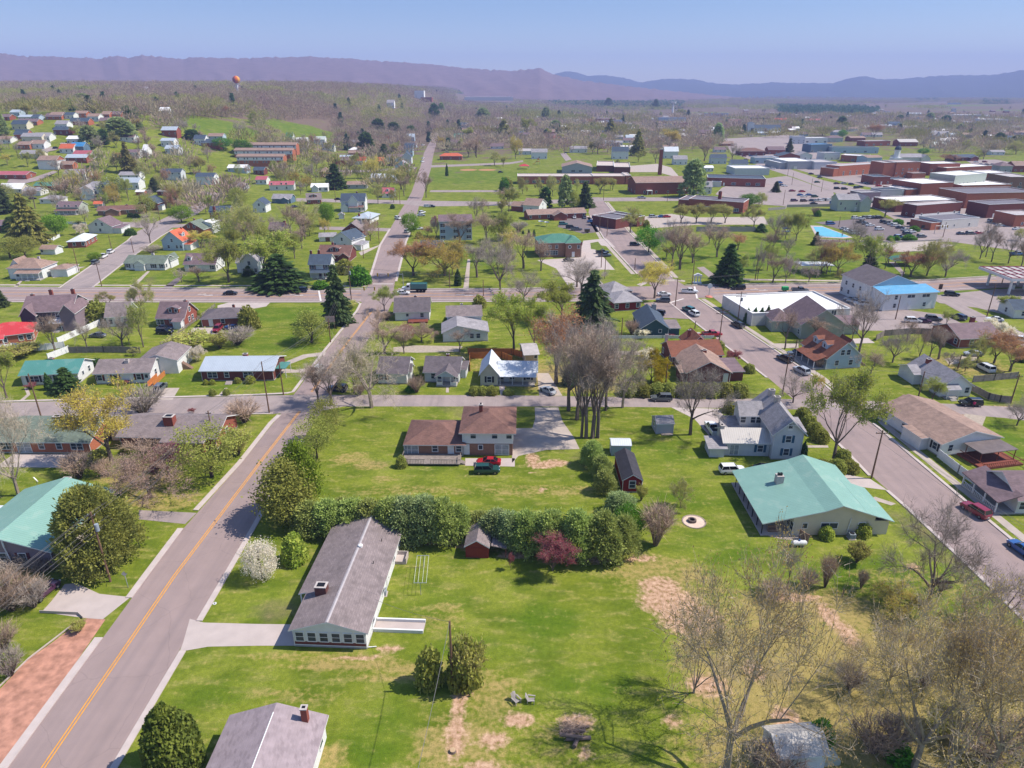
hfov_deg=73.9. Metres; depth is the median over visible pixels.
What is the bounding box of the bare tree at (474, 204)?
[465,195,484,221]
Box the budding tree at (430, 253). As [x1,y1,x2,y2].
[413,232,470,278]
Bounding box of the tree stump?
[449,747,455,754]
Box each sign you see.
[325,316,334,330]
[705,283,712,297]
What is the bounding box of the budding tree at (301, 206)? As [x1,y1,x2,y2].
[286,198,319,225]
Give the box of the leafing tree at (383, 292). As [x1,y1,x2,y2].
[369,285,401,310]
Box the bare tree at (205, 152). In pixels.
[201,148,210,162]
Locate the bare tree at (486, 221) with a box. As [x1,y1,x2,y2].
[474,212,500,238]
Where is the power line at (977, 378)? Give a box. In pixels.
[925,372,1016,378]
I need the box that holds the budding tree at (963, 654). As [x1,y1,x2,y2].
[917,567,1023,767]
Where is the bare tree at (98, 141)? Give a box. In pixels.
[91,133,104,148]
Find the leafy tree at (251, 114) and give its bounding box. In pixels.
[247,110,259,122]
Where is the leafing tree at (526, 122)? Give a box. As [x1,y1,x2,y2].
[520,117,538,131]
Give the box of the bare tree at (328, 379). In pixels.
[280,349,356,403]
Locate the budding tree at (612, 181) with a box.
[609,177,616,189]
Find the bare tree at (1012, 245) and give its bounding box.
[1002,231,1023,263]
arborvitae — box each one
[43,372,52,390]
[445,163,448,175]
[454,269,461,285]
[742,307,750,322]
[800,440,807,455]
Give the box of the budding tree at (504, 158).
[500,155,507,163]
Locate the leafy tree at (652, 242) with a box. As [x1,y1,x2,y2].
[633,224,666,251]
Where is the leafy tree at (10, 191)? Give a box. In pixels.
[0,182,14,200]
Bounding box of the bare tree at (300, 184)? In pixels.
[295,181,305,193]
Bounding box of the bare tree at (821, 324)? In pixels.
[800,316,837,330]
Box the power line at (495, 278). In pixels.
[351,266,658,280]
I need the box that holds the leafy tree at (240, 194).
[225,186,250,204]
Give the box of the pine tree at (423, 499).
[403,492,449,548]
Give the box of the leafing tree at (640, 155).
[634,152,642,159]
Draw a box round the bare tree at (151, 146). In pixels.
[147,143,158,153]
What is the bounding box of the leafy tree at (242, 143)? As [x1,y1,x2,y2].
[230,139,252,148]
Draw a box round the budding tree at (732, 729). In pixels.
[644,506,867,767]
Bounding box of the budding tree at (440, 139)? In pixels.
[437,135,445,147]
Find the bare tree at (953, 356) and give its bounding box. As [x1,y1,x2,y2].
[941,348,963,365]
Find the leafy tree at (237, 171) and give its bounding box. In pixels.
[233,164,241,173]
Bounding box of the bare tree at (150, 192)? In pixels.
[142,188,152,196]
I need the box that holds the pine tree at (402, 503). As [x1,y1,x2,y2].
[388,492,427,550]
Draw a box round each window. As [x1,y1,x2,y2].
[0,443,11,449]
[0,553,11,561]
[14,553,30,560]
[16,443,32,452]
[25,376,41,382]
[37,443,44,448]
[55,443,62,449]
[70,443,83,449]
[94,375,104,380]
[110,374,120,379]
[133,374,143,379]
[156,319,164,324]
[207,372,217,377]
[224,372,229,377]
[243,372,252,377]
[294,631,304,641]
[306,632,316,641]
[318,632,328,642]
[330,633,340,642]
[342,633,352,642]
[355,634,364,643]
[404,446,418,453]
[432,446,437,451]
[455,446,461,451]
[470,434,475,438]
[485,376,493,382]
[491,434,497,438]
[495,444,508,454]
[629,481,635,487]
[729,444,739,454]
[740,417,746,422]
[750,417,756,422]
[754,445,766,451]
[780,448,792,455]
[782,435,794,442]
[786,519,793,531]
[801,523,808,528]
[820,522,838,528]
[929,439,939,451]
[947,444,953,451]
[964,387,969,392]
[1018,502,1023,509]
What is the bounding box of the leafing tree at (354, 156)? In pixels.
[349,151,359,159]
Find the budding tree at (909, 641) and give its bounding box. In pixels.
[869,610,949,680]
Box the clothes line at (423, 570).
[414,555,428,593]
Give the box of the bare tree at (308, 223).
[295,216,314,238]
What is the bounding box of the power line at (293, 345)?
[260,324,321,370]
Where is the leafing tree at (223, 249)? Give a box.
[193,234,245,282]
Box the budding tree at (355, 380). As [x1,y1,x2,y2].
[332,345,368,392]
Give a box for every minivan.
[825,221,835,224]
[975,362,996,372]
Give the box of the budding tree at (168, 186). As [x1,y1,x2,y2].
[157,182,182,205]
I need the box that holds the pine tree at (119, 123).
[103,116,137,136]
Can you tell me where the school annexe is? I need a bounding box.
[678,191,748,213]
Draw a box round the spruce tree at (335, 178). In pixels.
[324,163,347,189]
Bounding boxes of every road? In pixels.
[0,276,1023,301]
[0,395,1023,419]
[7,171,55,182]
[8,132,437,767]
[42,147,57,151]
[61,190,218,287]
[123,222,185,227]
[296,197,681,205]
[319,226,390,230]
[430,190,501,191]
[431,160,522,166]
[561,153,571,160]
[588,197,1023,616]
[937,296,1023,345]
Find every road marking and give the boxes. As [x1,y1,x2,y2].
[17,292,325,293]
[41,411,298,767]
[44,411,300,767]
[112,289,317,290]
[144,299,183,299]
[201,296,232,296]
[417,295,579,296]
[431,299,472,299]
[433,290,474,290]
[715,280,995,289]
[724,283,997,292]
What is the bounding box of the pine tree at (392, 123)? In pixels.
[388,121,401,130]
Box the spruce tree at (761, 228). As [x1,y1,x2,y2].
[752,223,767,232]
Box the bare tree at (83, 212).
[77,205,89,224]
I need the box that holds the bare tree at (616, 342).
[605,328,624,360]
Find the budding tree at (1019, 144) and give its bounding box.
[1007,140,1023,153]
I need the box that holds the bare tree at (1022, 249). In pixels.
[1018,242,1023,265]
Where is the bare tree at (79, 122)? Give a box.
[74,117,85,128]
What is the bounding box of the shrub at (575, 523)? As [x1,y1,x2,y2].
[560,505,598,568]
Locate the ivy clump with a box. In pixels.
[811,717,835,748]
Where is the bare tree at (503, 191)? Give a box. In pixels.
[496,187,516,204]
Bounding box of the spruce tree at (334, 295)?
[320,264,357,328]
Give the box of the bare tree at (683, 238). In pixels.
[658,222,702,269]
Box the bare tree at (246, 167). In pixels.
[243,164,251,181]
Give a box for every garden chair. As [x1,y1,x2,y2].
[510,691,521,705]
[525,693,534,703]
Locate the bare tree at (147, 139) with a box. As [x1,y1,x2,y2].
[139,133,151,143]
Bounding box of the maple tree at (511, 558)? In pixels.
[508,553,514,569]
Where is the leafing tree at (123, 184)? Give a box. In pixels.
[119,177,132,200]
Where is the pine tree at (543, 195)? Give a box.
[539,186,552,208]
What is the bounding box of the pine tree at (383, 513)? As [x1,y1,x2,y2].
[371,494,407,539]
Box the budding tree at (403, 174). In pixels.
[387,167,405,189]
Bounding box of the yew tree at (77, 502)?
[45,480,150,586]
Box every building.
[414,91,424,98]
[421,97,432,101]
[535,233,581,257]
[592,211,644,228]
[599,281,633,296]
[603,291,642,310]
[656,117,685,120]
[706,174,765,186]
[721,291,850,325]
[726,165,769,174]
[750,156,777,163]
[773,152,799,157]
[789,136,805,143]
[802,143,831,152]
[805,137,827,142]
[816,152,840,159]
[820,162,870,176]
[828,146,878,152]
[839,264,939,310]
[840,154,865,161]
[845,136,865,141]
[850,190,880,200]
[856,140,890,145]
[856,155,881,161]
[861,174,905,184]
[869,160,925,178]
[871,187,902,196]
[872,195,955,211]
[883,178,953,195]
[890,154,930,160]
[892,139,917,145]
[895,186,916,195]
[901,200,962,217]
[909,213,979,229]
[919,161,960,175]
[929,170,986,183]
[937,163,991,171]
[937,187,1023,207]
[953,180,1011,187]
[967,170,1010,179]
[987,173,1023,188]
[993,210,1023,226]
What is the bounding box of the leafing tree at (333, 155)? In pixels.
[328,154,341,161]
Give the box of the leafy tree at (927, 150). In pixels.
[917,148,930,153]
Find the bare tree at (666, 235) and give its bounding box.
[654,217,687,265]
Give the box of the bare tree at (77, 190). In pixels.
[72,184,91,200]
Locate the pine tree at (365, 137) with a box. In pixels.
[355,131,375,154]
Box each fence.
[0,341,64,350]
[46,345,68,357]
[56,319,99,341]
[68,346,140,352]
[160,303,214,344]
[468,348,521,356]
[469,352,511,362]
[612,335,713,338]
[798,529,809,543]
[875,328,945,347]
[937,449,973,483]
[971,383,1011,402]
[972,371,1018,382]
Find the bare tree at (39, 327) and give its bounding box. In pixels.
[27,311,62,350]
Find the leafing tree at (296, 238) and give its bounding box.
[289,233,302,258]
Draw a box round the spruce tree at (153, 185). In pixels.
[147,177,160,192]
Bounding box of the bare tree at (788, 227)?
[779,211,793,238]
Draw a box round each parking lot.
[538,238,615,269]
[558,217,601,233]
[630,164,677,175]
[644,302,692,318]
[645,214,766,227]
[713,295,959,330]
[716,176,833,205]
[725,135,816,158]
[755,164,1022,250]
[797,163,891,186]
[816,218,918,239]
[936,288,1023,313]
[960,208,1023,240]
[967,160,1007,163]
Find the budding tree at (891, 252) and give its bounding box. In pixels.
[882,244,897,268]
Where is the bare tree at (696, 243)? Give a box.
[682,235,708,262]
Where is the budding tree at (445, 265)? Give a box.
[435,241,463,274]
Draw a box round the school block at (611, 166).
[596,161,629,172]
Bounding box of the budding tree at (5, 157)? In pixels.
[0,152,10,164]
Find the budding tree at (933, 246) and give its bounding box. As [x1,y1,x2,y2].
[909,237,955,275]
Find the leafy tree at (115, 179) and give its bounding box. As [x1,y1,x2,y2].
[96,173,135,198]
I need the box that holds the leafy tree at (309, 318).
[288,306,330,342]
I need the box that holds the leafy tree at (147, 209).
[131,192,156,216]
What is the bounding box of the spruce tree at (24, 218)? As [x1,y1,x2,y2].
[2,192,56,246]
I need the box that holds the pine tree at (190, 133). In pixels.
[182,129,201,138]
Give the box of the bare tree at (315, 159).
[309,156,320,165]
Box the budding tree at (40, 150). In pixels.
[32,148,44,160]
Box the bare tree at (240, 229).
[234,221,253,243]
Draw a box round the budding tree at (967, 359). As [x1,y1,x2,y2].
[959,353,977,370]
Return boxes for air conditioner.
[384,587,387,596]
[846,531,855,539]
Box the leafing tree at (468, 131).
[461,127,473,135]
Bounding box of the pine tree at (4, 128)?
[0,113,11,135]
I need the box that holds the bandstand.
[797,262,834,272]
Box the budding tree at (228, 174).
[217,173,234,188]
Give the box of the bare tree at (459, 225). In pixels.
[443,212,482,242]
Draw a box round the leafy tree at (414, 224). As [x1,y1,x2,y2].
[399,210,420,233]
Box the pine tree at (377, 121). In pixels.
[369,118,384,131]
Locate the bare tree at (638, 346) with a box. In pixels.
[622,336,646,352]
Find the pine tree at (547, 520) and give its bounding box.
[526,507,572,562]
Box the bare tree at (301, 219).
[289,210,308,240]
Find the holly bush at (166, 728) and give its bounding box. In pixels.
[137,700,206,767]
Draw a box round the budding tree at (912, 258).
[893,250,938,276]
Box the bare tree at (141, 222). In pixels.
[127,212,159,242]
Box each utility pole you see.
[28,374,41,415]
[87,512,111,581]
[261,361,269,412]
[278,359,283,394]
[348,266,351,299]
[449,620,453,685]
[716,308,729,339]
[736,291,746,320]
[782,353,793,390]
[870,430,888,478]
[918,371,924,395]
[986,285,995,316]
[1010,374,1022,402]
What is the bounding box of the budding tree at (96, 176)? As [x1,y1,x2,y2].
[87,170,101,181]
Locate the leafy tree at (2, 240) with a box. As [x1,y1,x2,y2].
[0,235,24,257]
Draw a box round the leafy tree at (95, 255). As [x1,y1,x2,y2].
[86,252,100,259]
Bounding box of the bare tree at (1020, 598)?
[971,562,1023,614]
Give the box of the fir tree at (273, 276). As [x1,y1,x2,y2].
[246,253,313,295]
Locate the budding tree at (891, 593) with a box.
[867,579,939,624]
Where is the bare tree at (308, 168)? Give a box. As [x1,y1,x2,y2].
[301,162,321,185]
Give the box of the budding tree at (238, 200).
[232,193,243,207]
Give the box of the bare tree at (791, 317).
[770,306,800,348]
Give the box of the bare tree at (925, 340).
[905,326,930,355]
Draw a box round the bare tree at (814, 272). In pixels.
[801,263,822,282]
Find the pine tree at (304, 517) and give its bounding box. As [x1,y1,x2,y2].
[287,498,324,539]
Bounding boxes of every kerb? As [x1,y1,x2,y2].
[0,287,57,287]
[0,301,361,401]
[0,637,102,767]
[4,413,272,417]
[58,236,131,287]
[91,229,172,287]
[93,287,365,288]
[110,651,185,767]
[125,528,182,597]
[193,414,280,510]
[196,441,301,620]
[370,229,389,276]
[395,215,416,280]
[398,287,559,288]
[432,301,576,301]
[590,215,637,273]
[605,202,672,277]
[669,302,767,377]
[691,275,993,284]
[698,299,830,389]
[830,434,870,475]
[872,423,1012,538]
[886,490,1023,621]
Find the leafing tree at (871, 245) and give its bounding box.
[848,231,899,264]
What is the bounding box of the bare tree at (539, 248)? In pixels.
[533,239,551,270]
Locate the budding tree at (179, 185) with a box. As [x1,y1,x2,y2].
[175,181,186,198]
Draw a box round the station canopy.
[978,266,1023,293]
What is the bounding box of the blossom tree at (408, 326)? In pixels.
[398,321,417,338]
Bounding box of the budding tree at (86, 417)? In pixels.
[41,369,137,462]
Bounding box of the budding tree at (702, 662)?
[667,596,739,693]
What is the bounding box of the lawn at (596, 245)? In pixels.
[590,242,614,265]
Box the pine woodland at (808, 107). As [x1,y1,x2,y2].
[456,90,1011,114]
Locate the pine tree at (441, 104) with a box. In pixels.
[438,102,444,110]
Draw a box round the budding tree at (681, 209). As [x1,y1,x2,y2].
[673,204,692,222]
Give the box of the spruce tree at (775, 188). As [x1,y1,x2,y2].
[770,181,781,192]
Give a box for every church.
[746,122,780,131]
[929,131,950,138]
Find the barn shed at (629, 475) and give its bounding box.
[614,448,642,492]
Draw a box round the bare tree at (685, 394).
[673,357,743,434]
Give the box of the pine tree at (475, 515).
[469,507,487,525]
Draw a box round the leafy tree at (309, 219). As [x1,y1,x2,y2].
[300,218,316,235]
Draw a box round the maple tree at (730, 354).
[726,349,742,359]
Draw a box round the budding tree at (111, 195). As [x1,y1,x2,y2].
[105,188,120,204]
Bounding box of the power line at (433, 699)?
[418,622,449,767]
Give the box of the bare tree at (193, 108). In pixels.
[187,103,198,116]
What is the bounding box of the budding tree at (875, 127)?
[866,123,885,137]
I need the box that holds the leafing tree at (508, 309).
[482,287,525,348]
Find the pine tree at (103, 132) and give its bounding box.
[97,129,110,143]
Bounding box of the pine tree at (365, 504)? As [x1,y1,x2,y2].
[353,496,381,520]
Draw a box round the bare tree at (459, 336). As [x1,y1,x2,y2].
[452,328,472,352]
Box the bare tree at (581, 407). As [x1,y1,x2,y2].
[545,327,621,437]
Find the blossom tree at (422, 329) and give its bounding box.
[404,322,438,342]
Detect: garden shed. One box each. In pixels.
[38,245,62,254]
[93,201,104,207]
[135,190,146,194]
[338,212,344,218]
[464,521,506,557]
[609,438,631,455]
[651,415,674,435]
[761,722,840,767]
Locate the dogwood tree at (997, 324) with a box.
[983,318,1020,334]
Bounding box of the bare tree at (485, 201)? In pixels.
[478,199,489,213]
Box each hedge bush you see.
[468,385,480,395]
[478,385,488,395]
[485,385,498,395]
[502,388,514,395]
[618,382,638,397]
[635,381,652,398]
[650,381,664,394]
[660,382,675,396]
[675,382,693,398]
[691,382,706,398]
[704,382,721,398]
[719,381,733,398]
[721,401,734,414]
[733,381,749,398]
[743,363,755,373]
[795,406,811,419]
[801,413,817,427]
[806,421,822,435]
[811,428,829,444]
[828,458,847,475]
[834,448,851,459]
[845,459,860,475]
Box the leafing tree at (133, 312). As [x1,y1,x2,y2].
[122,303,150,346]
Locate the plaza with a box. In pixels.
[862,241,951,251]
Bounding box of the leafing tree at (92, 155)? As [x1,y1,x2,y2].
[86,148,107,167]
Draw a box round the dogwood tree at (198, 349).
[188,344,207,359]
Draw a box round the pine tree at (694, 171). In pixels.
[676,158,707,195]
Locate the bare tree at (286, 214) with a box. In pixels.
[276,203,297,232]
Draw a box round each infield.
[461,169,476,170]
[479,169,494,170]
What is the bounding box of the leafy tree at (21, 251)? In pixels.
[1,235,40,255]
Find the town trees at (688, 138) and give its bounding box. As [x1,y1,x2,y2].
[1,97,1023,211]
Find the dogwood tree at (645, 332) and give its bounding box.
[634,329,650,335]
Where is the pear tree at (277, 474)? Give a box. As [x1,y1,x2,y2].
[240,451,318,526]
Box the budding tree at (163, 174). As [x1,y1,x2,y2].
[156,166,170,183]
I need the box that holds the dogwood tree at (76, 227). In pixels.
[72,223,87,233]
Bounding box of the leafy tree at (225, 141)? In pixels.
[210,137,234,149]
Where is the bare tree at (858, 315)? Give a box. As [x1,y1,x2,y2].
[835,287,892,351]
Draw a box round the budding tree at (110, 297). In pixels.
[94,291,115,302]
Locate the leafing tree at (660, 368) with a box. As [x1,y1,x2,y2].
[638,347,672,383]
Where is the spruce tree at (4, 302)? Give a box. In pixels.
[0,290,11,307]
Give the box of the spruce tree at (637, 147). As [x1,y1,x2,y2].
[629,129,646,155]
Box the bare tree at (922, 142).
[918,138,931,147]
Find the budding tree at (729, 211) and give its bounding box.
[716,203,733,222]
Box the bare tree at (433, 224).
[430,215,438,236]
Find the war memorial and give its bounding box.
[693,273,702,283]
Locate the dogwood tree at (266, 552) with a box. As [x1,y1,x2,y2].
[236,533,280,583]
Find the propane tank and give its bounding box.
[791,539,806,546]
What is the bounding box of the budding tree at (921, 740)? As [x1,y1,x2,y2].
[839,545,1023,767]
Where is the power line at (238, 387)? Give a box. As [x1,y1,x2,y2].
[210,363,260,420]
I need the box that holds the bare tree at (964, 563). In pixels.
[869,484,999,606]
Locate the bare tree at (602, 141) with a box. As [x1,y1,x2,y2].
[591,135,610,153]
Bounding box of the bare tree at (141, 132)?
[137,126,149,142]
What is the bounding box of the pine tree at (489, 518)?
[477,506,510,549]
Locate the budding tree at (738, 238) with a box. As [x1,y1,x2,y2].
[732,233,747,249]
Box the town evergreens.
[20,85,1023,150]
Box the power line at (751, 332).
[723,309,784,355]
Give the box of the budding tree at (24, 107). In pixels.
[19,103,31,114]
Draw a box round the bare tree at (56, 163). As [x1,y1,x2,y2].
[48,158,63,176]
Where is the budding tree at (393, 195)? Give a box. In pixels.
[388,189,398,202]
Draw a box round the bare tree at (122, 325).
[96,303,135,346]
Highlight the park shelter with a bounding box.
[886,255,915,266]
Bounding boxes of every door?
[208,319,213,325]
[448,446,453,453]
[463,444,469,454]
[469,547,485,557]
[722,373,728,381]
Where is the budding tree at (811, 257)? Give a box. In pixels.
[803,244,835,273]
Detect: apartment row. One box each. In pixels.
[233,148,296,160]
[236,154,286,167]
[237,142,299,154]
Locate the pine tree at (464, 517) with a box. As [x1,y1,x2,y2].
[444,501,471,543]
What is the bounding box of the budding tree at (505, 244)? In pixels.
[495,239,514,268]
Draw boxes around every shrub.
[0,339,43,357]
[0,554,33,572]
[0,563,30,602]
[0,571,33,611]
[0,617,21,650]
[0,640,27,679]
[6,573,49,600]
[7,576,50,608]
[21,557,56,576]
[54,448,94,478]
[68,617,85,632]
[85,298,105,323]
[85,448,114,467]
[86,456,114,475]
[92,357,99,367]
[110,376,116,385]
[111,436,164,452]
[112,379,168,412]
[117,380,124,385]
[119,447,129,454]
[123,228,136,235]
[138,244,163,252]
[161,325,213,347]
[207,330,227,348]
[208,388,217,395]
[209,380,215,384]
[214,324,256,344]
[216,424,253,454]
[220,393,268,422]
[222,388,230,395]
[233,377,241,383]
[237,304,262,330]
[245,375,256,383]
[281,531,309,569]
[312,279,328,289]
[336,258,352,274]
[347,264,372,286]
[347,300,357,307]
[353,381,364,394]
[380,311,393,319]
[395,454,407,469]
[405,375,425,392]
[405,384,414,392]
[413,643,444,694]
[415,231,422,238]
[445,625,490,681]
[445,637,483,695]
[472,294,487,308]
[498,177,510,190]
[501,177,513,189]
[510,221,527,231]
[560,505,598,568]
[561,365,576,386]
[619,546,633,560]
[624,318,639,334]
[636,483,648,500]
[636,496,681,546]
[643,219,649,226]
[719,340,724,350]
[743,738,775,767]
[751,726,815,767]
[757,575,796,601]
[793,565,821,587]
[814,210,821,216]
[815,355,824,366]
[817,525,835,542]
[818,551,843,587]
[833,657,872,691]
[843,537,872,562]
[845,699,912,758]
[855,522,872,539]
[856,569,873,588]
[878,705,930,749]
[883,737,913,767]
[886,235,895,240]
[892,218,903,224]
[901,234,917,240]
[909,225,920,231]
[910,660,947,689]
[924,697,971,739]
[935,574,953,591]
[937,709,1023,767]
[990,709,1023,749]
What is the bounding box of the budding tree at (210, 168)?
[206,163,215,172]
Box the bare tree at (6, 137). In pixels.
[0,134,10,148]
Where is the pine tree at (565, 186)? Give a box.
[557,174,574,207]
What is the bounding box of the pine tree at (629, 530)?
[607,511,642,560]
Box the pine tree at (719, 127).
[711,122,724,140]
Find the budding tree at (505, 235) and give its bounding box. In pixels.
[498,227,523,246]
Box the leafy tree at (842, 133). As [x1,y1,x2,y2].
[837,129,848,136]
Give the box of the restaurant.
[735,148,765,154]
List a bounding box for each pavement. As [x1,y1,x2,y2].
[0,284,61,285]
[96,285,365,286]
[587,216,634,273]
[606,202,677,277]
[702,299,839,388]
[878,421,1023,541]
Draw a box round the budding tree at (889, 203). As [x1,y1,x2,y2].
[879,198,905,216]
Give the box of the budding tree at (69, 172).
[60,169,82,186]
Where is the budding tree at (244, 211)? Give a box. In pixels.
[215,202,262,243]
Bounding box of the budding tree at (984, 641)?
[930,589,1023,715]
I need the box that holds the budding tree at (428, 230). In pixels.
[421,225,432,235]
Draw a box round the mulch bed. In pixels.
[0,618,104,763]
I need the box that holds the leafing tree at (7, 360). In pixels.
[0,350,18,397]
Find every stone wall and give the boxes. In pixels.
[696,227,755,231]
[768,204,829,210]
[861,239,941,242]
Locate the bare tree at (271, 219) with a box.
[266,215,279,223]
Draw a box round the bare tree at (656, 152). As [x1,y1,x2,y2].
[646,147,662,162]
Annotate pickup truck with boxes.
[98,253,107,258]
[571,226,581,230]
[595,249,608,252]
[597,252,611,256]
[681,288,697,293]
[701,329,722,336]
[704,421,717,435]
[791,286,808,290]
[1010,251,1022,255]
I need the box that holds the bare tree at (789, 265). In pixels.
[783,259,800,282]
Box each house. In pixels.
[0,136,17,143]
[0,171,35,178]
[0,322,37,344]
[0,414,112,467]
[0,477,112,566]
[1,183,29,193]
[2,114,16,120]
[5,256,79,280]
[10,110,25,116]
[11,120,33,129]
[13,129,32,138]
[17,141,32,149]
[18,115,31,118]
[18,119,42,124]
[18,288,89,332]
[18,357,94,385]
[19,150,47,157]
[20,133,45,140]
[22,187,48,195]
[31,114,44,119]
[31,140,50,148]
[33,182,67,190]
[35,132,55,141]
[37,155,77,169]
[38,195,67,203]
[44,113,63,119]
[49,112,64,114]
[52,126,74,135]
[54,120,72,126]
[54,201,88,214]
[58,144,75,153]
[64,112,78,118]
[64,169,92,179]
[65,154,90,162]
[66,136,85,143]
[66,233,97,247]
[69,118,93,125]
[71,142,89,149]
[72,150,96,158]
[75,111,90,117]
[79,177,118,199]
[86,113,103,121]
[87,215,129,233]
[92,341,193,386]
[96,204,145,215]
[98,117,113,127]
[101,111,111,116]
[104,301,137,326]
[111,413,239,452]
[112,111,125,118]
[117,177,145,189]
[118,172,144,178]
[119,134,139,142]
[123,252,178,270]
[128,149,142,157]
[138,195,166,209]
[142,144,151,155]
[155,299,197,328]
[156,189,168,195]
[160,138,178,146]
[160,227,198,250]
[161,126,181,138]
[162,168,185,180]
[164,145,182,155]
[182,218,220,235]
[182,253,224,271]
[193,135,208,145]
[195,173,218,184]
[198,353,290,384]
[199,304,242,326]
[201,139,222,149]
[206,703,328,767]
[208,133,226,140]
[208,206,233,220]
[227,164,250,173]
[235,253,264,273]
[252,196,270,211]
[253,167,267,174]
[255,176,269,184]
[268,181,295,189]
[268,220,288,237]
[271,194,295,203]
[288,514,425,648]
[306,193,321,203]
[307,250,335,280]
[310,183,329,191]
[314,136,326,144]
[317,242,356,261]
[322,144,335,151]
[332,157,349,164]
[332,228,368,250]
[340,191,367,212]
[342,219,365,234]
[346,181,367,188]
[348,150,364,156]
[352,211,379,222]
[355,157,366,164]
[376,356,414,383]
[381,187,395,197]
[386,100,394,107]
[386,154,403,161]
[393,295,431,323]
[402,151,412,163]
[402,403,516,464]
[404,144,413,155]
[419,240,444,255]
[422,353,468,386]
[440,153,462,159]
[441,303,488,341]
[479,349,537,386]
[490,143,503,148]
[511,198,546,211]
[518,149,530,154]
[531,149,547,158]
[569,146,587,152]
[611,147,628,158]
[622,138,632,142]
[632,303,680,334]
[660,328,724,365]
[663,147,678,158]
[671,155,687,164]
[675,344,745,382]
[697,181,712,193]
[698,130,710,134]
[703,165,713,171]
[704,388,807,459]
[709,154,726,163]
[712,147,725,151]
[718,141,733,145]
[728,159,748,164]
[731,455,893,535]
[765,146,785,153]
[795,151,812,158]
[795,327,864,369]
[827,136,842,141]
[830,130,839,134]
[830,192,871,211]
[859,132,871,136]
[871,132,882,136]
[877,394,1023,468]
[898,354,974,400]
[931,316,998,347]
[945,154,978,160]
[962,465,1023,513]
[987,150,1004,154]
[990,162,1012,171]
[997,299,1023,318]
[1008,161,1023,171]
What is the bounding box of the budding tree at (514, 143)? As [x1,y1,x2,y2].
[510,133,522,158]
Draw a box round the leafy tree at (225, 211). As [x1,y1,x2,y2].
[204,204,243,240]
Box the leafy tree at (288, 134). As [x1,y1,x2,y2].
[285,131,296,139]
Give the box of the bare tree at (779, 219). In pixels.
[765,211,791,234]
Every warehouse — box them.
[595,118,621,122]
[765,158,813,168]
[806,159,836,169]
[947,114,978,117]
[965,199,1023,217]
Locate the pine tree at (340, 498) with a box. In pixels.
[334,495,351,501]
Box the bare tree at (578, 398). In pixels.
[548,330,595,420]
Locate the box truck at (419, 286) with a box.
[402,282,427,292]
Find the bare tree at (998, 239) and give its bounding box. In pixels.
[980,230,1004,261]
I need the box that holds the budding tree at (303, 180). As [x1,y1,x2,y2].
[298,174,312,187]
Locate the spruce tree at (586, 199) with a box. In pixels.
[577,181,597,208]
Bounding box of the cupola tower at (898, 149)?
[889,142,902,159]
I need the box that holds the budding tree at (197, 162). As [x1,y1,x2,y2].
[188,156,206,172]
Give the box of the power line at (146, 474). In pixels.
[91,413,209,526]
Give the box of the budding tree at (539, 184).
[534,177,542,193]
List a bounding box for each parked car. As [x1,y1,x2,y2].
[31,578,60,602]
[89,331,106,337]
[91,259,99,263]
[106,249,114,253]
[153,382,167,391]
[155,324,172,328]
[155,327,173,334]
[212,323,222,332]
[223,290,237,295]
[223,324,238,330]
[293,287,307,292]
[327,383,347,392]
[397,290,409,294]
[474,462,499,474]
[476,456,500,465]
[539,386,556,394]
[629,242,639,245]
[650,392,672,401]
[656,296,670,302]
[657,291,670,295]
[657,309,665,315]
[682,305,694,310]
[688,309,699,316]
[718,462,743,474]
[731,284,745,289]
[731,321,744,328]
[776,354,793,362]
[787,349,803,355]
[792,365,810,374]
[843,296,858,300]
[846,298,858,302]
[853,300,869,305]
[874,226,884,229]
[902,231,912,234]
[904,316,921,322]
[916,234,926,237]
[917,317,932,323]
[924,314,942,321]
[943,290,960,296]
[951,313,967,320]
[958,397,983,406]
[959,500,992,519]
[963,350,983,356]
[985,316,1003,321]
[1006,538,1023,556]
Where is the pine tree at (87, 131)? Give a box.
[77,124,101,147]
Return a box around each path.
[21,388,29,399]
[130,271,149,286]
[499,386,504,394]
[637,279,684,285]
[697,267,767,279]
[768,279,841,280]
[807,445,828,447]
[873,497,895,504]
[889,262,904,276]
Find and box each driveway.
[44,583,128,618]
[139,510,195,523]
[155,388,178,399]
[164,277,180,286]
[180,619,294,650]
[191,328,216,333]
[218,303,268,308]
[281,352,325,372]
[359,245,378,254]
[393,345,462,352]
[463,259,469,289]
[512,407,578,461]
[537,373,561,395]
[555,266,602,287]
[672,407,722,435]
[769,343,798,347]
[773,535,799,539]
[845,474,885,489]
[946,356,976,363]
[964,413,985,424]
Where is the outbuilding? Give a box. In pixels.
[518,343,539,360]
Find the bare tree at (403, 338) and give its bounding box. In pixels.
[391,331,412,353]
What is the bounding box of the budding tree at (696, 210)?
[689,202,708,222]
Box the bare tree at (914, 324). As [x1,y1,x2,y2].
[890,318,919,339]
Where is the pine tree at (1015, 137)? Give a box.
[1008,135,1022,140]
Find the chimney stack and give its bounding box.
[658,149,663,174]
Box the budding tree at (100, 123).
[97,121,105,129]
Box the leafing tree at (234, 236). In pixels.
[224,228,242,243]
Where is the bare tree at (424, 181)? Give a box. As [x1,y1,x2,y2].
[417,172,433,197]
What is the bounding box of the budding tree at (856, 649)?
[822,628,884,698]
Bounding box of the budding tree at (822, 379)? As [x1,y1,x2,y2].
[813,373,825,389]
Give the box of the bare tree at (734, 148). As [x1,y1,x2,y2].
[725,142,745,158]
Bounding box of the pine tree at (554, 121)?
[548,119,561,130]
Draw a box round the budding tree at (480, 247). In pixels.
[479,236,494,256]

